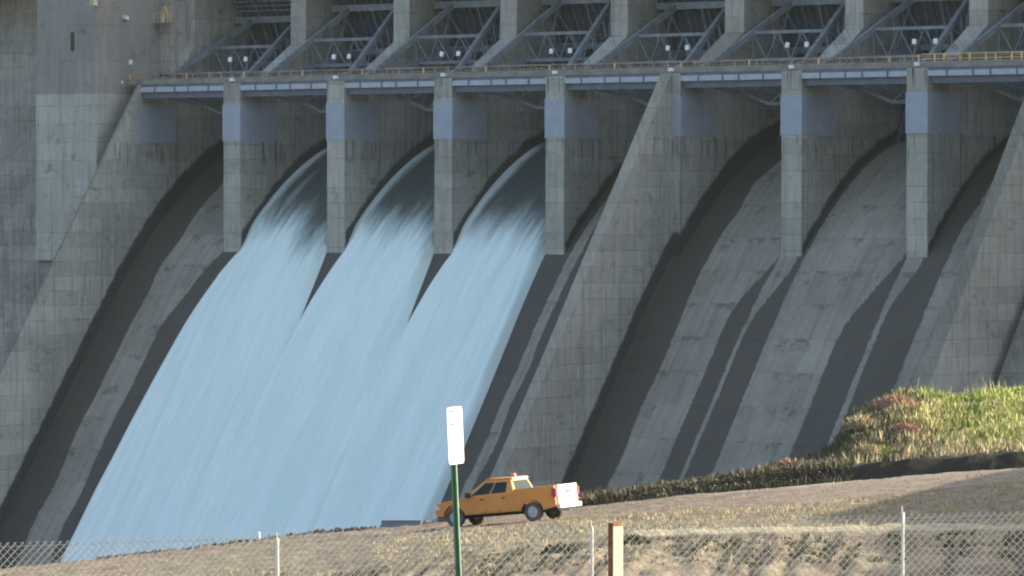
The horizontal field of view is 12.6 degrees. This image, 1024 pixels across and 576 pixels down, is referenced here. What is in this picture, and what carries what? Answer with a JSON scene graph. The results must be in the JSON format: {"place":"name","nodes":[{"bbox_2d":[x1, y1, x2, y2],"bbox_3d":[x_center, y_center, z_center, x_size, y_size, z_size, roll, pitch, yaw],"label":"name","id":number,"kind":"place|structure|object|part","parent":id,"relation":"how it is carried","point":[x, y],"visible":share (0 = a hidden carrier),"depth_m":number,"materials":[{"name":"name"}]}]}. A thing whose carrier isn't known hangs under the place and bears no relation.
{"place":"outdoors","nodes":[
{"label":"outdoors","id":0,"kind":"place"},
{"bbox_2d":[0,390,1023,575],"bbox_3d":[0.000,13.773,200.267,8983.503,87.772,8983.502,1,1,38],"label":"ground","id":1,"kind":"structure","parent":0,"point":[895,470],"depth_m":154.57,"materials":[{"name":"soil"}]},
{"bbox_2d":[381,520,421,527],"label":"barrier","id":2,"kind":"object","parent":1,"relation":"on","point":[392,523],"visible":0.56,"depth_m":197.00,"materials":[{"name":"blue metal"}]},
{"bbox_2d":[447,406,463,575],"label":"parking sign","id":3,"kind":"object","parent":1,"relation":"on","point":[455,436],"visible":1,"depth_m":37.04,"materials":[{"name":"white metal"}]},
{"bbox_2d":[95,457,831,558],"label":"rubble","id":4,"kind":"object","parent":1,"relation":"on","point":[427,521],"visible":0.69,"depth_m":199.71,"materials":[{"name":"brown stone"}]},
{"bbox_2d":[433,473,581,526],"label":"pickup truck","id":5,"kind":"object","parent":1,"relation":"on","point":[513,494],"visible":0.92,"depth_m":182.84,"materials":[{"name":"orange paint"}]},
{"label":"door","id":6,"kind":"part","parent":5,"relation":"part of","materials":[{"name":"orange paint"}]},
{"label":"window","id":7,"kind":"part","parent":5,"relation":"part of","materials":[{"name":"black glass"}]},
{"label":"door","id":8,"kind":"part","parent":5,"relation":"part of","materials":[{"name":"orange paint"}]},
{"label":"window","id":9,"kind":"part","parent":5,"relation":"part of","materials":[{"name":"black glass"}]},
{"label":"window","id":10,"kind":"part","parent":5,"relation":"part of","materials":[{"name":"glass"}]},
{"bbox_2d":[0,0,1023,568],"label":"concrete dam","id":11,"kind":"structure","parent":1,"relation":"on","point":[724,282],"depth_m":494.08,"materials":[{"name":"grey concrete"}]},
{"bbox_2d":[90,0,103,6],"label":"access platform","id":12,"kind":"structure","parent":11,"relation":"attached to","point":[94,2],"depth_m":533.23,"materials":[{"name":"yellow metal"}]},
{"bbox_2d":[122,15,128,21],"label":"pier floodlight","id":13,"kind":"object","parent":11,"relation":"attached to","point":[125,17],"visible":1,"depth_m":537.88,"materials":[{"name":"metal"}]},
{"bbox_2d":[153,6,172,23],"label":"access platform","id":14,"kind":"structure","parent":11,"relation":"attached to","point":[162,17],"depth_m":541.15,"materials":[{"name":"yellow metal"}]},
{"bbox_2d":[60,148,326,561],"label":"spillway water","id":15,"kind":"structure","parent":11,"relation":"on","point":[164,474],"depth_m":513.91,"materials":[{"name":"blue liquid"}]},
{"bbox_2d":[160,0,290,102],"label":"radial gate","id":16,"kind":"structure","parent":11,"relation":"attached to","point":[265,26],"depth_m":545.80,"materials":[{"name":"metal"}]},
{"bbox_2d":[186,145,433,547],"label":"spillway water","id":17,"kind":"structure","parent":11,"relation":"on","point":[287,461],"depth_m":504.95,"materials":[{"name":"blue liquid"}]},
{"bbox_2d":[260,0,393,76],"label":"radial gate","id":18,"kind":"structure","parent":11,"relation":"attached to","point":[368,28],"depth_m":535.91,"materials":[{"name":"metal"}]},
{"bbox_2d":[305,141,545,532],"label":"spillway water","id":19,"kind":"structure","parent":11,"relation":"on","point":[449,349],"depth_m":496.39,"materials":[{"name":"blue liquid"}]},
{"bbox_2d":[365,0,499,93],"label":"radial gate","id":20,"kind":"structure","parent":11,"relation":"attached to","point":[472,28],"depth_m":526.45,"materials":[{"name":"metal"}]},
{"bbox_2d":[472,0,610,92],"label":"radial gate","id":21,"kind":"structure","parent":11,"relation":"attached to","point":[582,28],"depth_m":517.00,"materials":[{"name":"metal"}]},
{"bbox_2d":[127,51,1023,114],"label":"service walkway","id":22,"kind":"structure","parent":11,"relation":"attached to","point":[856,74],"depth_m":496.71,"materials":[{"name":"paint"}]},
{"bbox_2d":[128,60,132,79],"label":"walkway lamp","id":23,"kind":"object","parent":22,"relation":"on","point":[130,62],"visible":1,"depth_m":537.81,"materials":[{"name":"metal"}]},
{"bbox_2d":[228,57,231,76],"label":"walkway lamp","id":24,"kind":"object","parent":22,"relation":"on","point":[230,59],"visible":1,"depth_m":528.32,"materials":[{"name":"metal"}]},
{"bbox_2d":[244,57,247,76],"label":"walkway lamp","id":25,"kind":"object","parent":22,"relation":"on","point":[245,59],"visible":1,"depth_m":526.85,"materials":[{"name":"metal"}]},
{"bbox_2d":[332,54,335,74],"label":"walkway lamp","id":26,"kind":"object","parent":22,"relation":"on","point":[333,56],"visible":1,"depth_m":518.83,"materials":[{"name":"metal"}]},
{"bbox_2d":[347,54,350,68],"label":"walkway lamp","id":27,"kind":"object","parent":22,"relation":"on","point":[348,56],"visible":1,"depth_m":517.38,"materials":[{"name":"metal"}]},
{"bbox_2d":[439,51,443,72],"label":"walkway lamp","id":28,"kind":"object","parent":22,"relation":"on","point":[441,54],"visible":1,"depth_m":509.34,"materials":[{"name":"metal"}]},
{"bbox_2d":[456,51,460,71],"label":"walkway lamp","id":29,"kind":"object","parent":22,"relation":"on","point":[458,53],"visible":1,"depth_m":507.86,"materials":[{"name":"metal"}]},
{"bbox_2d":[549,49,552,69],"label":"walkway lamp","id":30,"kind":"object","parent":22,"relation":"on","point":[550,51],"visible":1,"depth_m":500.01,"materials":[{"name":"metal"}]},
{"bbox_2d":[568,48,571,69],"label":"walkway lamp","id":31,"kind":"object","parent":22,"relation":"on","point":[570,50],"visible":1,"depth_m":498.41,"materials":[{"name":"metal"}]},
{"bbox_2d":[666,45,669,66],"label":"walkway lamp","id":32,"kind":"object","parent":22,"relation":"on","point":[667,48],"visible":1,"depth_m":490.37,"materials":[{"name":"metal"}]},
{"bbox_2d":[685,45,689,66],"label":"walkway lamp","id":33,"kind":"object","parent":22,"relation":"on","point":[687,47],"visible":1,"depth_m":488.87,"materials":[{"name":"metal"}]},
{"bbox_2d":[785,42,789,64],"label":"walkway lamp","id":34,"kind":"object","parent":22,"relation":"on","point":[787,44],"visible":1,"depth_m":480.98,"materials":[{"name":"metal"}]},
{"bbox_2d":[804,42,808,63],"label":"walkway lamp","id":35,"kind":"object","parent":22,"relation":"on","point":[806,44],"visible":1,"depth_m":479.46,"materials":[{"name":"metal"}]},
{"bbox_2d":[912,39,916,61],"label":"walkway lamp","id":36,"kind":"object","parent":22,"relation":"on","point":[914,41],"visible":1,"depth_m":471.35,"materials":[{"name":"metal"}]},
{"bbox_2d":[933,38,937,52],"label":"walkway lamp","id":37,"kind":"object","parent":22,"relation":"on","point":[935,40],"visible":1,"depth_m":469.83,"materials":[{"name":"metal"}]},
{"bbox_2d":[584,0,724,95],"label":"radial gate","id":38,"kind":"structure","parent":11,"relation":"attached to","point":[697,27],"depth_m":508.00,"materials":[{"name":"metal"}]},
{"bbox_2d":[700,0,844,142],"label":"radial gate","id":39,"kind":"structure","parent":11,"relation":"attached to","point":[818,26],"depth_m":498.53,"materials":[{"name":"metal"}]},
{"bbox_2d":[821,0,968,141],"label":"radial gate","id":40,"kind":"structure","parent":11,"relation":"attached to","point":[924,23],"depth_m":489.33,"materials":[{"name":"metal"}]},
{"bbox_2d":[946,0,1023,92],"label":"radial gate","id":41,"kind":"structure","parent":11,"relation":"attached to","point":[995,28],"depth_m":477.10,"materials":[{"name":"metal"}]},
{"bbox_2d":[0,506,1023,575],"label":"chain link fence","id":42,"kind":"object","parent":1,"relation":"on","point":[592,547],"visible":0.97,"depth_m":44.05,"materials":[{"name":"metal"}]},
{"bbox_2d":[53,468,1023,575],"bbox_3d":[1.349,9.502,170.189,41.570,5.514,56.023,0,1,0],"label":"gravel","id":43,"kind":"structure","parent":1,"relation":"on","point":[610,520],"depth_m":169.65,"materials":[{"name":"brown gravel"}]},
{"bbox_2d":[539,541,579,553],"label":"bush","id":44,"kind":"object","parent":1,"relation":"on","point":[560,549],"visible":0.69,"depth_m":135.95,"materials":[{"name":"green plant"}]},
{"bbox_2d":[203,378,1023,575],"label":"dry grass","id":45,"kind":"structure","parent":1,"relation":"on","point":[988,448],"depth_m":166.06,"materials":[{"name":"beige plant"}]},
{"bbox_2d":[608,522,622,575],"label":"marker post","id":46,"kind":"object","parent":1,"relation":"on","point":[615,548],"visible":1,"depth_m":43.01,"materials":[{"name":"beige wood"}]},
{"bbox_2d":[623,533,653,545],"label":"bush","id":47,"kind":"object","parent":1,"relation":"on","point":[636,538],"visible":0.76,"depth_m":137.40,"materials":[{"name":"green plant"}]},
{"bbox_2d":[323,387,1023,575],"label":"scrub","id":48,"kind":"object","parent":1,"relation":"on","point":[837,450],"visible":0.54,"depth_m":138.39,"materials":[{"name":"plant"}]},
{"bbox_2d":[575,453,855,506],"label":"dead weeds","id":49,"kind":"object","parent":1,"relation":"on","point":[765,467],"visible":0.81,"depth_m":199.76,"materials":[{"name":"brown plant"}]},
{"bbox_2d":[775,457,796,467],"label":"bush","id":50,"kind":"object","parent":1,"relation":"on","point":[784,462],"visible":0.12,"depth_m":206.01,"materials":[{"name":"pink plant"}]},
{"bbox_2d":[840,413,875,430],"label":"bush","id":51,"kind":"object","parent":1,"relation":"on","point":[855,423],"visible":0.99,"depth_m":213.71,"materials":[{"name":"beige plant"}]},
{"bbox_2d":[849,442,885,463],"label":"bush","id":52,"kind":"object","parent":1,"relation":"on","point":[866,449],"visible":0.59,"depth_m":204.88,"materials":[{"name":"beige plant"}]},
{"bbox_2d":[873,444,892,455],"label":"bush","id":53,"kind":"object","parent":1,"relation":"on","point":[886,450],"visible":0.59,"depth_m":205.26,"materials":[{"name":"green plant"}]},
{"bbox_2d":[870,392,921,412],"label":"bush","id":54,"kind":"object","parent":1,"relation":"on","point":[878,405],"visible":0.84,"depth_m":218.69,"materials":[{"name":"pink plant"}]},
{"bbox_2d":[888,420,923,436],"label":"bush","id":55,"kind":"object","parent":1,"relation":"on","point":[901,427],"visible":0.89,"depth_m":210.84,"materials":[{"name":"pink plant"}]},
{"bbox_2d":[862,384,1023,448],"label":"grass","id":56,"kind":"structure","parent":0,"point":[992,394],"depth_m":220.31,"materials":[{"name":"green plant"}]}
]}

